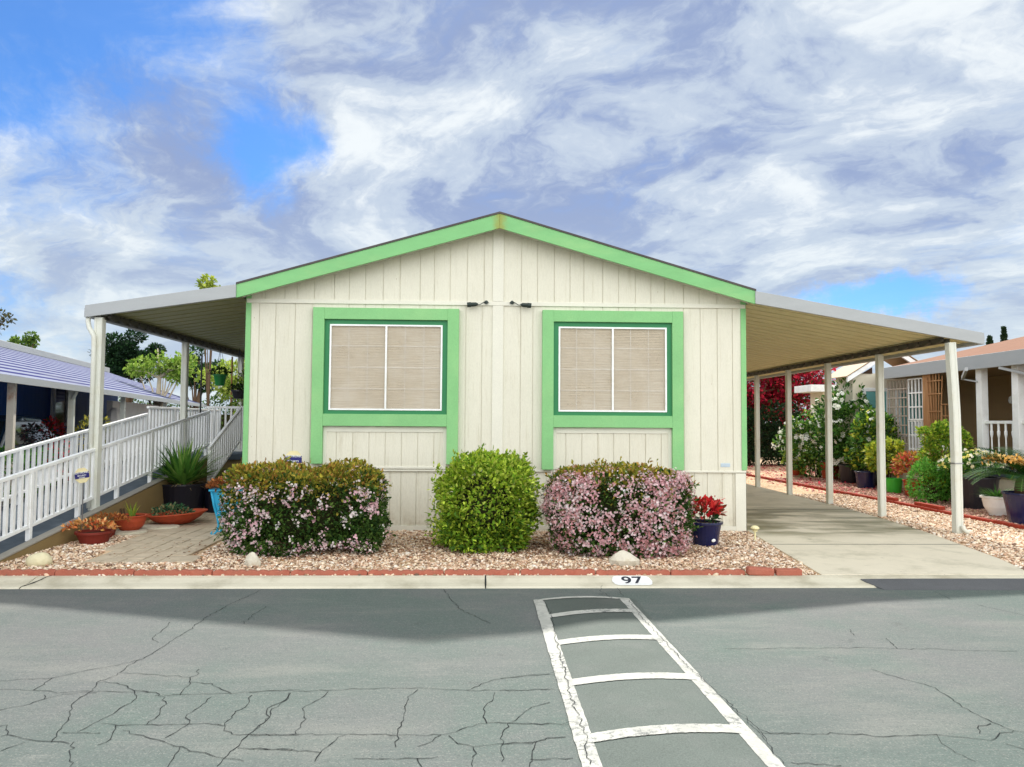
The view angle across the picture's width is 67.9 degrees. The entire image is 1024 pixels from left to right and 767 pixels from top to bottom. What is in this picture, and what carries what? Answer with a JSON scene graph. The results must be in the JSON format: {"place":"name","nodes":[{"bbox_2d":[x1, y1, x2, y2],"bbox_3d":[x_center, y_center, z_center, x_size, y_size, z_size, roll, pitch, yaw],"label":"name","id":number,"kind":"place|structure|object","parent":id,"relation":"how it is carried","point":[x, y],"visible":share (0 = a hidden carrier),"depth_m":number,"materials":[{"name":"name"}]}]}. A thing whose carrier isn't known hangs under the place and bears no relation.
{"place":"outdoors","nodes":[
{"label":"outdoors","id":0,"kind":"place"},
{"bbox_2d":[0,309,17,330],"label":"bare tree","id":1,"kind":"object","parent":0,"point":[3,320],"visible":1,"depth_m":21.85,"materials":[{"name":"green plant"}]},
{"bbox_2d":[42,440,69,484],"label":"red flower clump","id":2,"kind":"object","parent":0,"point":[58,453],"visible":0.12,"depth_m":13.18,"materials":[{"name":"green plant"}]},
{"bbox_2d":[82,512,234,563],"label":"paver path","id":3,"kind":"structure","parent":0,"point":[195,532],"depth_m":9.53,"materials":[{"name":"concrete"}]},
{"bbox_2d":[147,501,207,523],"bbox_3d":[-5.071,1.954,11.486,0.879,0.336,0.880,0,-3,-2],"label":"shallow bowl","id":4,"kind":"object","parent":3,"relation":"on","point":[176,514],"visible":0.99,"depth_m":11.31,"materials":[{"name":"ceramic"}]},
{"bbox_2d":[204,484,223,512],"bbox_3d":[-4.998,1.991,13.090,0.700,0.460,0.700,0,-3,-2],"label":"plant pot","id":5,"kind":"object","parent":3,"relation":"on","point":[208,504],"visible":0.13,"depth_m":12.82,"materials":[{"name":"plastic"}]},
{"bbox_2d":[209,488,243,534],"bbox_3d":[-3.942,1.777,10.535,0.430,0.634,0.310,0,-3,-2],"label":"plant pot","id":6,"kind":"object","parent":3,"relation":"on","point":[215,500],"visible":0.35,"depth_m":10.42,"materials":[{"name":"teal paint"}]},
{"bbox_2d":[206,464,237,491],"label":"succulent clump","id":7,"kind":"object","parent":6,"relation":"on","point":[213,481],"visible":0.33,"depth_m":10.45,"materials":[{"name":"plant"}]},
{"bbox_2d":[0,588,1023,766],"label":"road","id":8,"kind":"structure","parent":0,"point":[813,681],"depth_m":4.96,"materials":[{"name":"grey asphalt"}]},
{"bbox_2d":[1,588,1022,766],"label":"asphalt crack","id":9,"kind":"object","parent":8,"relation":"on","point":[405,710],"visible":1,"depth_m":4.14,"materials":[{"name":"black asphalt"}]},
{"bbox_2d":[544,597,767,766],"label":"road hump","id":10,"kind":"object","parent":8,"relation":"on","point":[616,704],"visible":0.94,"depth_m":4.47,"materials":[{"name":"asphalt"}]},
{"bbox_2d":[534,596,784,766],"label":"road marking","id":11,"kind":"object","parent":8,"relation":"on","point":[761,749],"visible":1,"depth_m":4.62,"materials":[{"name":"paint"}]},
{"bbox_2d":[861,578,1023,589],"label":"asphalt ramp patch","id":12,"kind":"object","parent":8,"relation":"on","point":[957,584],"visible":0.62,"depth_m":7.72,"materials":[{"name":"grey asphalt"}]},
{"bbox_2d":[0,457,1023,577],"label":"gravel bed","id":13,"kind":"object","parent":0,"point":[770,485],"depth_m":9.35,"materials":[{"name":"gravel"}]},
{"bbox_2d":[7,331,40,348],"bbox_3d":[-21.512,0.404,33.288,1.408,5.485,1.201,0,-3,-2],"label":"leafy tree","id":14,"kind":"object","parent":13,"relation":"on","point":[30,341],"visible":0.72,"depth_m":33.26,"materials":[{"name":"green plant"}]},
{"bbox_2d":[0,569,56,575],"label":"edging block","id":15,"kind":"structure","parent":13,"relation":"on","point":[28,572],"depth_m":7.68,"materials":[{"name":"brick"}]},
{"bbox_2d":[25,552,52,566],"bbox_3d":[-5.119,1.903,8.229,0.255,0.146,0.221,0,-3,-2],"label":"rounded stone","id":16,"kind":"object","parent":13,"relation":"on","point":[43,559],"visible":0.84,"depth_m":8.16,"materials":[{"name":"beige stone"}]},
{"bbox_2d":[74,468,89,529],"bbox_3d":[-5.684,1.586,10.033,0.204,0.947,0.034,0,-3,-2],"label":"yard sign","id":17,"kind":"object","parent":13,"relation":"on","point":[81,475],"visible":1,"depth_m":10.04,"materials":[{"name":"metal"}]},
{"bbox_2d":[61,517,120,544],"bbox_3d":[-5.395,1.879,9.715,0.732,0.334,0.518,0,-3,-2],"label":"succulent bowl","id":18,"kind":"object","parent":13,"relation":"on","point":[96,535],"visible":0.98,"depth_m":9.64,"materials":[{"name":"ceramic"}]},
{"bbox_2d":[55,569,135,575],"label":"edging block","id":19,"kind":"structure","parent":13,"relation":"on","point":[93,572],"depth_m":7.70,"materials":[{"name":"brick"}]},
{"bbox_2d":[0,340,206,506],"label":"blue home","id":20,"kind":"object","parent":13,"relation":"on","point":[40,384],"visible":0.47,"depth_m":21.95,"materials":[{"name":"metal"}]},
{"bbox_2d":[50,388,67,425],"bbox_3d":[-14.864,0.713,25.003,0.080,1.400,1.620,1,-3,-14],"label":"window","id":21,"kind":"structure","parent":20,"relation":"in","point":[59,397],"depth_m":24.95,"materials":[{"name":"black glass"}]},
{"bbox_2d":[92,511,131,537],"bbox_3d":[-5.397,1.895,10.235,0.514,0.356,0.446,2,-3,-25],"label":"succulent pot","id":22,"kind":"object","parent":13,"relation":"on","point":[123,515],"visible":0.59,"depth_m":10.24,"materials":[{"name":"plant"}]},
{"bbox_2d":[0,449,241,561],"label":"access ramp","id":23,"kind":"structure","parent":13,"relation":"on","point":[143,494],"depth_m":10.71,"materials":[{"name":"wood"}]},
{"bbox_2d":[0,413,147,504],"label":"ramp railing","id":24,"kind":"object","parent":23,"relation":"on","point":[18,458],"visible":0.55,"depth_m":11.97,"materials":[{"name":"white paint"}]},
{"bbox_2d":[0,411,209,540],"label":"ramp railing","id":25,"kind":"object","parent":23,"relation":"on","point":[198,433],"visible":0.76,"depth_m":10.53,"materials":[{"name":"white paint"}]},
{"bbox_2d":[147,406,218,447],"bbox_3d":[-7.298,1.029,17.077,0.054,0.952,4.070,0,-3,-2],"label":"landing railing","id":26,"kind":"object","parent":23,"relation":"on","point":[172,411],"visible":0.34,"depth_m":16.22,"materials":[{"name":"white paint"}]},
{"bbox_2d":[200,355,202,412],"bbox_3d":[-6.541,0.418,15.969,0.033,2.050,0.033,-1,-3,20],"label":"garden pole","id":27,"kind":"object","parent":23,"relation":"on","point":[201,382],"visible":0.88,"depth_m":15.98,"materials":[{"name":"black plastic"}]},
{"bbox_2d":[207,407,241,480],"bbox_3d":[-5.307,1.118,14.075,0.054,1.394,1.713,0,-3,-2],"label":"stair railing","id":28,"kind":"object","parent":23,"relation":"on","point":[227,439],"visible":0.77,"depth_m":14.06,"materials":[{"name":"white paint"}]},
{"bbox_2d":[207,406,243,450],"bbox_3d":[-5.703,0.898,15.094,0.720,0.892,0.050,0,-3,-2],"label":"landing railing","id":29,"kind":"object","parent":23,"relation":"on","point":[231,408],"visible":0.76,"depth_m":15.09,"materials":[{"name":"white paint"}]},
{"bbox_2d":[228,369,243,414],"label":"potted plant","id":30,"kind":"object","parent":23,"relation":"on","point":[240,380],"visible":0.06,"depth_m":16.11,"materials":[{"name":"green plant"}]},
{"bbox_2d":[115,528,146,535],"bbox_3d":[-5.337,2.068,10.569,0.489,0.045,0.485,0,-3,-2],"label":"stepping stone","id":31,"kind":"object","parent":13,"relation":"on","point":[124,533],"visible":0.64,"depth_m":10.47,"materials":[{"name":"stone"}]},
{"bbox_2d":[114,501,147,530],"bbox_3d":[-5.359,1.835,10.680,0.450,0.430,0.450,0,-3,-2],"label":"terracotta bowl","id":32,"kind":"object","parent":31,"relation":"on","point":[137,521],"visible":0.79,"depth_m":10.57,"materials":[{"name":"ceramic"}]},
{"bbox_2d":[141,524,179,529],"bbox_3d":[-5.146,2.095,11.076,0.586,0.045,0.436,0,-3,-2],"label":"stepping stone","id":33,"kind":"object","parent":13,"relation":"on","point":[159,526],"visible":0.69,"depth_m":10.99,"materials":[{"name":"stone"}]},
{"bbox_2d":[134,569,212,575],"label":"edging block","id":34,"kind":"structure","parent":13,"relation":"on","point":[175,572],"depth_m":7.72,"materials":[{"name":"brick"}]},
{"bbox_2d":[118,391,234,441],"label":"hedge row","id":35,"kind":"object","parent":13,"relation":"on","point":[215,397],"visible":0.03,"depth_m":45.18,"materials":[{"name":"green plant"}]},
{"bbox_2d":[146,437,227,510],"bbox_3d":[-5.586,1.558,12.852,1.597,1.292,1.655,-2,-4,38],"label":"potted agave","id":36,"kind":"object","parent":13,"relation":"on","point":[186,486],"visible":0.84,"depth_m":12.64,"materials":[{"name":"plant"}]},
{"bbox_2d":[212,569,290,575],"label":"edging block","id":37,"kind":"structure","parent":13,"relation":"on","point":[240,572],"depth_m":7.75,"materials":[{"name":"brick"}]},
{"bbox_2d":[245,552,260,566],"bbox_3d":[-2.816,1.913,8.271,0.188,0.162,0.134,0,-3,-2],"label":"garden rock","id":38,"kind":"object","parent":13,"relation":"on","point":[251,558],"visible":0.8,"depth_m":8.22,"materials":[{"name":"white stone"}]},
{"bbox_2d":[285,451,301,466],"bbox_3d":[-2.994,1.509,10.387,0.237,1.173,0.034,0,-3,-2],"label":"yard sign","id":39,"kind":"object","parent":13,"relation":"on","point":[296,456],"visible":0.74,"depth_m":10.40,"materials":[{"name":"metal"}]},
{"bbox_2d":[214,454,395,557],"bbox_3d":[-2.475,1.491,9.399,2.152,1.237,1.539,0,-3,-2],"label":"flowering hedge","id":40,"kind":"object","parent":13,"relation":"on","point":[300,507],"visible":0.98,"depth_m":8.89,"materials":[{"name":"green plant"}]},
{"bbox_2d":[291,569,367,574],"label":"edging block","id":41,"kind":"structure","parent":13,"relation":"on","point":[327,572],"depth_m":7.79,"materials":[{"name":"brick"}]},
{"bbox_2d":[368,569,443,574],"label":"edging block","id":42,"kind":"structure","parent":13,"relation":"on","point":[407,571],"depth_m":7.82,"materials":[{"name":"brick"}]},
{"bbox_2d":[0,529,816,575],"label":"pebbles","id":43,"kind":"object","parent":13,"relation":"on","point":[760,559],"visible":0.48,"depth_m":8.68,"materials":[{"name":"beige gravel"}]},
{"bbox_2d":[444,569,519,574],"bbox_3d":[-0.309,1.957,7.869,0.775,0.066,0.060,0,-3,-2],"label":"edging block","id":44,"kind":"object","parent":13,"relation":"on","point":[480,572],"depth_m":7.84,"materials":[{"name":"brick"}]},
{"bbox_2d":[423,443,544,553],"bbox_3d":[-0.337,1.499,9.544,1.549,1.514,1.424,0,-3,-2],"label":"green shrub","id":45,"kind":"object","parent":13,"relation":"on","point":[484,507],"visible":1,"depth_m":9.22,"materials":[{"name":"green plant"}]},
{"bbox_2d":[236,211,755,531],"bbox_3d":[-0.574,0.288,20.023,7.570,4.626,18.362,0,-3,-2],"label":"mobile home","id":46,"kind":"object","parent":13,"relation":"on","point":[404,363],"visible":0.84,"depth_m":11.15,"materials":[{"name":"paint"}]},
{"bbox_2d":[84,284,245,509],"bbox_3d":[-5.222,0.534,17.279,2.106,3.234,13.270,0,-3,-2],"label":"porch awning","id":47,"kind":"object","parent":46,"relation":"attached to","point":[213,318],"visible":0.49,"depth_m":11.24,"materials":[{"name":"metal"}]},
{"bbox_2d":[209,348,231,385],"bbox_3d":[-5.690,-0.327,14.853,0.442,0.741,0.417,2,-3,-30],"label":"hanging pot","id":48,"kind":"object","parent":47,"relation":"hanging from","point":[219,379],"visible":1,"depth_m":14.76,"materials":[{"name":"green plastic"}]},
{"bbox_2d":[226,349,243,398],"bbox_3d":[-5.250,-0.194,14.651,0.475,0.981,0.397,-1,-3,24],"label":"hanging pot","id":49,"kind":"object","parent":47,"relation":"hanging from","point":[238,393],"visible":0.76,"depth_m":14.56,"materials":[{"name":"black plastic"}]},
{"bbox_2d":[520,568,594,574],"bbox_3d":[0.475,1.961,7.901,0.775,0.066,0.060,1,-3,-2],"label":"edging block","id":50,"kind":"object","parent":13,"relation":"on","point":[547,571],"depth_m":7.87,"materials":[{"name":"brick"}]},
{"bbox_2d":[538,456,703,559],"bbox_3d":[1.318,1.541,9.449,2.024,1.283,1.502,0,-3,-2],"label":"flowering hedge","id":51,"kind":"object","parent":13,"relation":"on","point":[625,507],"visible":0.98,"depth_m":8.94,"materials":[{"name":"pink plant"}]},
{"bbox_2d":[609,550,639,566],"bbox_3d":[1.254,1.943,8.457,0.343,0.177,0.196,0,-3,-2],"label":"garden rock","id":52,"kind":"object","parent":13,"relation":"on","point":[622,558],"visible":0.92,"depth_m":8.40,"materials":[{"name":"white stone"}]},
{"bbox_2d":[596,569,669,574],"bbox_3d":[1.260,1.975,7.924,0.775,0.066,0.060,1,-3,-3],"label":"edging block","id":53,"kind":"object","parent":13,"relation":"on","point":[631,572],"depth_m":7.90,"materials":[{"name":"brick"}]},
{"bbox_2d":[670,569,744,574],"bbox_3d":[2.044,1.978,7.950,0.775,0.066,0.060,0,-3,-3],"label":"edging block","id":54,"kind":"object","parent":13,"relation":"on","point":[706,572],"depth_m":7.92,"materials":[{"name":"brick"}]},
{"bbox_2d":[691,494,726,546],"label":"potted plant","id":55,"kind":"object","parent":13,"relation":"on","point":[708,533],"visible":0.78,"depth_m":9.81,"materials":[{"name":"red plant"}]},
{"bbox_2d":[746,566,773,575],"bbox_3d":[2.597,1.967,7.962,0.280,0.085,0.110,5,-3,-4],"label":"edging brick","id":56,"kind":"object","parent":13,"relation":"on","point":[759,571],"visible":1,"depth_m":7.91,"materials":[{"name":"brick"}]},
{"bbox_2d":[747,399,810,465],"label":"dark green bush","id":57,"kind":"object","parent":13,"relation":"on","point":[765,427],"visible":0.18,"depth_m":28.98,"materials":[{"name":"green plant"}]},
{"bbox_2d":[749,408,810,456],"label":"hedge row","id":58,"kind":"object","parent":13,"relation":"on","point":[773,432],"depth_m":36.21,"materials":[{"name":"green plant"}]},
{"bbox_2d":[746,367,837,461],"bbox_3d":[9.938,0.746,30.802,7.216,4.960,3.883,0,-3,-2],"label":"red leafed tree","id":59,"kind":"object","parent":13,"relation":"on","point":[772,389],"visible":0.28,"depth_m":30.22,"materials":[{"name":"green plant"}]},
{"bbox_2d":[771,409,837,477],"bbox_3d":[9.075,1.826,22.820,2.353,2.154,1.906,0,-3,-2],"label":"white flower bush","id":60,"kind":"object","parent":13,"relation":"on","point":[805,430],"visible":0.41,"depth_m":22.55,"materials":[{"name":"green plant"}]},
{"bbox_2d":[794,385,836,471],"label":"garden shed","id":61,"kind":"structure","parent":13,"relation":"on","point":[815,391],"depth_m":24.67,"materials":[{"name":"beige"}]},
{"bbox_2d":[746,463,904,493],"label":"fallen petals","id":62,"kind":"object","parent":13,"relation":"on","point":[813,489],"visible":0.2,"depth_m":21.56,"materials":[{"name":"red plant"}]},
{"bbox_2d":[820,461,838,478],"bbox_3d":[9.183,2.517,21.954,0.560,0.500,0.560,0,-3,-2],"label":"plant pot","id":63,"kind":"object","parent":13,"relation":"on","point":[836,467],"visible":0.27,"depth_m":21.80,"materials":[{"name":"ceramic"}]},
{"bbox_2d":[810,378,890,477],"bbox_3d":[9.581,1.260,21.571,2.089,2.982,2.124,0,-3,-2],"label":"white flower bush","id":64,"kind":"object","parent":13,"relation":"on","point":[840,434],"visible":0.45,"depth_m":21.22,"materials":[{"name":"green plant"}]},
{"bbox_2d":[838,464,863,483],"bbox_3d":[9.185,2.445,20.555,0.680,0.500,0.680,0,-3,-2],"label":"plant pot","id":65,"kind":"object","parent":13,"relation":"on","point":[847,474],"visible":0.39,"depth_m":20.36,"materials":[{"name":"plastic"}]},
{"bbox_2d":[854,471,876,487],"bbox_3d":[8.842,2.403,18.992,0.540,0.420,0.540,0,-3,-2],"label":"plant pot","id":66,"kind":"object","parent":13,"relation":"on","point":[865,479],"visible":0.84,"depth_m":18.81,"materials":[{"name":"blue ceramic"}]},
{"bbox_2d":[843,406,903,485],"bbox_3d":[9.401,1.611,19.738,1.523,2.091,1.421,0,-3,-2],"label":"white flower bush","id":67,"kind":"object","parent":13,"relation":"on","point":[865,423],"visible":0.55,"depth_m":19.60,"materials":[{"name":"green plant"}]},
{"bbox_2d":[832,356,921,478],"bbox_3d":[10.666,0.870,21.873,2.770,3.800,1.440,0,-3,-2],"label":"garden room","id":68,"kind":"object","parent":13,"relation":"on","point":[850,373],"visible":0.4,"depth_m":21.41,"materials":[{"name":"beige"}]},
{"bbox_2d":[862,388,889,433],"bbox_3d":[10.230,0.781,21.360,0.780,1.320,0.060,0,-3,-2],"label":"window","id":69,"kind":"structure","parent":68,"relation":"in","point":[871,392],"depth_m":21.36,"materials":[{"name":"white paint"}]},
{"bbox_2d":[862,436,906,477],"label":"golden shrub","id":70,"kind":"object","parent":13,"relation":"on","point":[897,445],"visible":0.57,"depth_m":18.39,"materials":[{"name":"yellow plant"}]},
{"bbox_2d":[886,478,902,492],"bbox_3d":[8.890,2.377,17.692,0.420,0.340,0.420,0,-3,-2],"label":"green bucket","id":71,"kind":"object","parent":13,"relation":"on","point":[894,485],"visible":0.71,"depth_m":17.55,"materials":[{"name":"plastic"}]},
{"bbox_2d":[775,477,1023,524],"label":"brown pebbles","id":72,"kind":"object","parent":13,"relation":"on","point":[905,498],"visible":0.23,"depth_m":17.14,"materials":[{"name":"brown gravel"}]},
{"bbox_2d":[889,449,922,496],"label":"potted plant","id":73,"kind":"object","parent":13,"relation":"on","point":[904,456],"visible":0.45,"depth_m":17.02,"materials":[{"name":"orange plant"}]},
{"bbox_2d":[793,493,1023,569],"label":"gravel strip pebbles","id":74,"kind":"object","parent":13,"relation":"on","point":[913,516],"visible":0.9,"depth_m":11.77,"materials":[{"name":"beige gravel"}]},
{"bbox_2d":[904,456,950,502],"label":"fresh green bush","id":75,"kind":"object","parent":13,"relation":"on","point":[931,492],"visible":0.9,"depth_m":15.37,"materials":[{"name":"green plant"}]},
{"bbox_2d":[922,374,935,455],"bbox_3d":[9.787,1.167,17.797,0.120,2.780,0.320,0,-3,-2],"label":"board post","id":76,"kind":"object","parent":13,"relation":"on","point":[926,421],"visible":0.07,"depth_m":17.80,"materials":[{"name":"brown wood"}]},
{"bbox_2d":[908,419,922,460],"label":"gate","id":77,"kind":"structure","parent":76,"relation":"attached to","point":[912,432],"depth_m":18.48,"materials":[{"name":"white paint"}]},
{"bbox_2d":[926,373,942,461],"bbox_3d":[9.714,1.088,17.438,0.036,2.901,0.626,0,-3,-2],"label":"fan trellis","id":78,"kind":"object","parent":13,"relation":"on","point":[933,393],"visible":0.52,"depth_m":17.48,"materials":[{"name":"brown wood"}]},
{"bbox_2d":[914,419,984,500],"bbox_3d":[9.098,1.590,15.820,1.302,1.730,1.276,0,-3,-2],"label":"feathery bush","id":79,"kind":"object","parent":13,"relation":"on","point":[939,430],"visible":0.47,"depth_m":15.71,"materials":[{"name":"green plant"}]},
{"bbox_2d":[884,336,1023,490],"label":"cream home","id":80,"kind":"object","parent":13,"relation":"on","point":[991,383],"visible":0.57,"depth_m":17.84,"materials":[{"name":"beige paint"}]},
{"bbox_2d":[887,378,908,461],"bbox_3d":[9.773,0.941,19.251,0.036,2.090,0.918,0,-3,-2],"label":"trellis","id":81,"kind":"object","parent":80,"relation":"attached to","point":[897,406],"visible":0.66,"depth_m":19.14,"materials":[{"name":"wood"}]},
{"bbox_2d":[895,390,922,436],"bbox_3d":[11.247,0.845,21.309,0.950,1.300,0.110,0,-3,-2],"label":"window","id":82,"kind":"structure","parent":80,"relation":"in","point":[895,390],"depth_m":21.26,"materials":[{"name":"white paint"}]},
{"bbox_2d":[908,378,923,452],"bbox_3d":[9.784,0.907,18.401,0.038,2.072,0.619,0,-3,-2],"label":"trellis","id":83,"kind":"object","parent":80,"relation":"attached to","point":[915,393],"visible":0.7,"depth_m":18.42,"materials":[{"name":"white paint"}]},
{"bbox_2d":[941,404,949,454],"bbox_3d":[9.677,1.109,16.884,0.030,1.322,0.413,0,-3,-2],"label":"trellis","id":84,"kind":"object","parent":80,"relation":"attached to","point":[942,415],"visible":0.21,"depth_m":16.98,"materials":[{"name":"brown wood"}]},
{"bbox_2d":[937,448,1008,509],"bbox_3d":[8.882,1.808,14.603,1.367,1.162,1.064,0,-3,-2],"label":"flower tub","id":85,"kind":"object","parent":13,"relation":"on","point":[972,499],"visible":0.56,"depth_m":14.33,"materials":[{"name":"plastic"}]},
{"bbox_2d":[963,447,1023,523],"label":"potted cycad","id":86,"kind":"object","parent":13,"relation":"on","point":[1014,503],"visible":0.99,"depth_m":12.35,"materials":[{"name":"blue ceramic"}]},
{"bbox_2d":[974,484,1013,515],"bbox_3d":[8.549,2.053,13.387,0.753,0.544,0.775,2,-3,-32],"label":"white urn","id":87,"kind":"object","parent":13,"relation":"on","point":[993,503],"visible":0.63,"depth_m":13.27,"materials":[{"name":"ceramic"}]},
{"bbox_2d":[1000,326,1007,341],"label":"cypress tree","id":88,"kind":"object","parent":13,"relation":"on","point":[1003,335],"visible":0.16,"depth_m":46.27,"materials":[{"name":"green plant"}]},
{"bbox_2d":[0,0,1023,422],"label":"sky","id":89,"kind":"structure","parent":0,"point":[864,155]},
{"bbox_2d":[746,484,1023,574],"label":"driveway","id":90,"kind":"structure","parent":0,"point":[836,542],"depth_m":10.09,"materials":[{"name":"concrete"}]},
{"bbox_2d":[776,509,852,509],"bbox_3d":[4.852,2.216,11.995,3.090,0.002,4.020,0,-3,-2],"label":"driveway joint","id":91,"kind":"object","parent":90,"relation":"on","point":[814,509],"visible":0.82,"depth_m":14.02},
{"bbox_2d":[746,291,984,534],"bbox_3d":[4.968,0.781,18.064,3.402,3.514,14.231,0,-3,-2],"label":"carport","id":92,"kind":"object","parent":90,"relation":"on","point":[787,337],"visible":0.59,"depth_m":12.73,"materials":[{"name":"metal"}]},
{"label":"side driveway","id":93,"kind":"structure","parent":0,"visible":0},
{"bbox_2d":[0,445,62,506],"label":"green bush","id":94,"kind":"object","parent":93,"relation":"on","point":[3,450],"visible":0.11,"depth_m":12.86,"materials":[{"name":"green plant"}]},
{"bbox_2d":[0,415,63,504],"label":"parked car","id":95,"kind":"object","parent":93,"relation":"on","point":[27,432],"visible":0.04,"depth_m":14.97,"materials":[{"name":"black paint"}]},
{"bbox_2d":[38,415,66,486],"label":"red bush","id":96,"kind":"object","parent":93,"relation":"on","point":[59,425],"visible":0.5,"depth_m":15.83,"materials":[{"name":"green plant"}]},
{"bbox_2d":[74,415,109,450],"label":"yellow shrub","id":97,"kind":"object","parent":93,"relation":"on","point":[84,423],"visible":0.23,"depth_m":16.69,"materials":[{"name":"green plant"}]},
{"bbox_2d":[104,408,119,467],"bbox_3d":[-11.207,1.640,21.329,0.749,1.920,0.584,1,-3,-14],"label":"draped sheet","id":98,"kind":"object","parent":93,"relation":"on","point":[113,414],"visible":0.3,"depth_m":21.25,"materials":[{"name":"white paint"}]},
{"bbox_2d":[89,329,166,402],"bbox_3d":[-18.841,0.332,37.481,3.293,6.093,2.978,0,-3,-2],"label":"evergreen tree","id":99,"kind":"object","parent":93,"relation":"on","point":[120,352],"visible":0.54,"depth_m":36.75,"materials":[{"name":"green plant"}]},
{"bbox_2d":[106,401,178,452],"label":"white wall","id":100,"kind":"structure","parent":93,"relation":"on","point":[133,409],"depth_m":24.77,"materials":[{"name":"paint"}]},
{"bbox_2d":[122,348,198,413],"bbox_3d":[-13.246,0.815,28.572,2.657,4.287,2.146,1,-3,-20],"label":"leafy tree","id":101,"kind":"object","parent":93,"relation":"on","point":[170,369],"visible":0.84,"depth_m":28.39,"materials":[{"name":"green plant"}]},
{"bbox_2d":[172,345,225,408],"bbox_3d":[-14.655,0.744,35.532,2.675,5.127,2.500,0,-3,-2],"label":"leafy tree","id":102,"kind":"object","parent":93,"relation":"on","point":[196,395],"visible":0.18,"depth_m":35.39,"materials":[{"name":"green plant"}]},
{"bbox_2d":[194,273,220,408],"bbox_3d":[-7.901,-0.165,19.853,0.893,5.423,0.861,0,-3,-2],"label":"leafy tree","id":103,"kind":"object","parent":93,"relation":"on","point":[208,283],"visible":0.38,"depth_m":19.75,"materials":[{"name":"green plant"}]},
{"bbox_2d":[194,358,244,414],"bbox_3d":[-8.433,0.571,23.654,2.768,4.334,2.281,2,-3,-23],"label":"leafy tree","id":104,"kind":"object","parent":93,"relation":"on","point":[223,391],"visible":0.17,"depth_m":23.14,"materials":[{"name":"green plant"}]},
{"label":"ground","id":105,"kind":"structure","parent":0,"visible":0},
{"bbox_2d":[0,575,1023,588],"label":"kerb","id":106,"kind":"structure","parent":105,"relation":"on","point":[429,581],"depth_m":7.64,"materials":[{"name":"concrete"}]},
{"bbox_2d":[773,568,801,575],"bbox_3d":[2.894,1.977,7.977,0.270,0.062,0.100,0,-3,-2],"label":"edging brick","id":107,"kind":"object","parent":106,"relation":"on","point":[787,571],"visible":0.9,"depth_m":7.93,"materials":[{"name":"brick"}]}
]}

